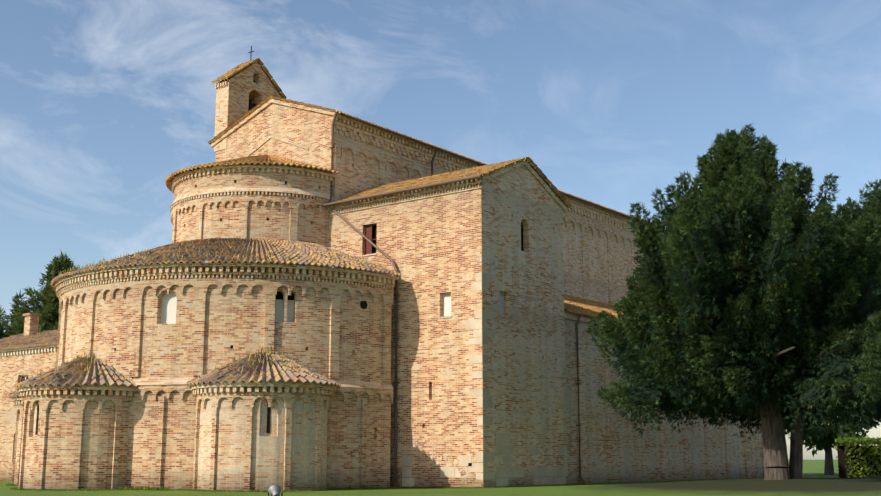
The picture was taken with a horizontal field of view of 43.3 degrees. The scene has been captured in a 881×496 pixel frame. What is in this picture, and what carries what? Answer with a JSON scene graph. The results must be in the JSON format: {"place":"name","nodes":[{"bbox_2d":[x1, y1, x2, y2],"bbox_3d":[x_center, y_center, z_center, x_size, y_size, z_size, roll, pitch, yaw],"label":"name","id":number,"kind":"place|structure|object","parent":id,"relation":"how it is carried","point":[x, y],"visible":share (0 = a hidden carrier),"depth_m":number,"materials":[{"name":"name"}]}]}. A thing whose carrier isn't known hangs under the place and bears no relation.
{"place":"outdoors","nodes":[
{"label":"outdoors","id":0,"kind":"place"},
{"bbox_2d":[0,313,57,480],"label":"annex building","id":1,"kind":"structure","parent":0,"point":[31,357],"depth_m":62.04,"materials":[{"name":"brick"}]},
{"bbox_2d":[0,460,880,495],"bbox_3d":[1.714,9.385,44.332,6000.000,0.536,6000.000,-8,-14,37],"label":"lawn","id":2,"kind":"structure","parent":0,"point":[814,481],"depth_m":37.09,"materials":[{"name":"green plant"}]},
{"bbox_2d":[0,307,16,349],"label":"cypress tree","id":3,"kind":"object","parent":2,"relation":"on","point":[3,326],"visible":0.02,"depth_m":88.03,"materials":[{"name":"green plant"}]},
{"bbox_2d":[6,249,78,348],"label":"cypress tree","id":4,"kind":"object","parent":2,"relation":"on","point":[48,307],"visible":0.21,"depth_m":84.60,"materials":[{"name":"green plant"}]},
{"bbox_2d":[268,484,282,495],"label":"spotlight","id":5,"kind":"object","parent":2,"relation":"on","point":[274,490],"visible":1,"depth_m":32.36,"materials":[{"name":"metal"}]},
{"bbox_2d":[12,46,764,491],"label":"church","id":6,"kind":"structure","parent":2,"relation":"on","point":[494,366],"depth_m":46.83,"materials":[{"name":"brick"}]},
{"bbox_2d":[17,244,618,391],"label":"roof tiles","id":7,"kind":"object","parent":6,"relation":"on","point":[153,258],"visible":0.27,"depth_m":45.17,"materials":[{"name":"brown tile"}]},
{"bbox_2d":[8,57,640,398],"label":"church roofs","id":8,"kind":"structure","parent":6,"relation":"on","point":[301,376],"depth_m":47.06,"materials":[{"name":"tile"}]},
{"bbox_2d":[321,113,656,486],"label":"downpipes","id":9,"kind":"object","parent":6,"relation":"attached to","point":[396,295],"visible":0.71,"depth_m":50.67,"materials":[{"name":"orange metal"}]},
{"bbox_2d":[584,123,880,479],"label":"tree","id":10,"kind":"object","parent":2,"relation":"on","point":[756,298],"visible":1,"depth_m":37.04,"materials":[{"name":"green plant"}]},
{"bbox_2d":[785,417,867,454],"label":"olive tree","id":11,"kind":"object","parent":2,"relation":"on","point":[820,426],"depth_m":96.54,"materials":[{"name":"green plant"}]},
{"bbox_2d":[784,414,877,474],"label":"olive tree","id":12,"kind":"object","parent":2,"relation":"on","point":[828,441],"visible":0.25,"depth_m":84.75,"materials":[{"name":"green plant"}]},
{"bbox_2d":[813,179,880,425],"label":"thuja tree","id":13,"kind":"object","parent":2,"relation":"on","point":[872,203],"visible":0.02,"depth_m":49.14,"materials":[{"name":"green plant"}]},
{"bbox_2d":[834,436,880,477],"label":"hedge","id":14,"kind":"object","parent":2,"relation":"on","point":[862,460],"visible":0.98,"depth_m":57.28,"materials":[{"name":"green plant"}]},
{"bbox_2d":[0,0,880,459],"label":"sky","id":15,"kind":"structure","parent":0,"point":[101,101],"materials":[{"name":"blue"}]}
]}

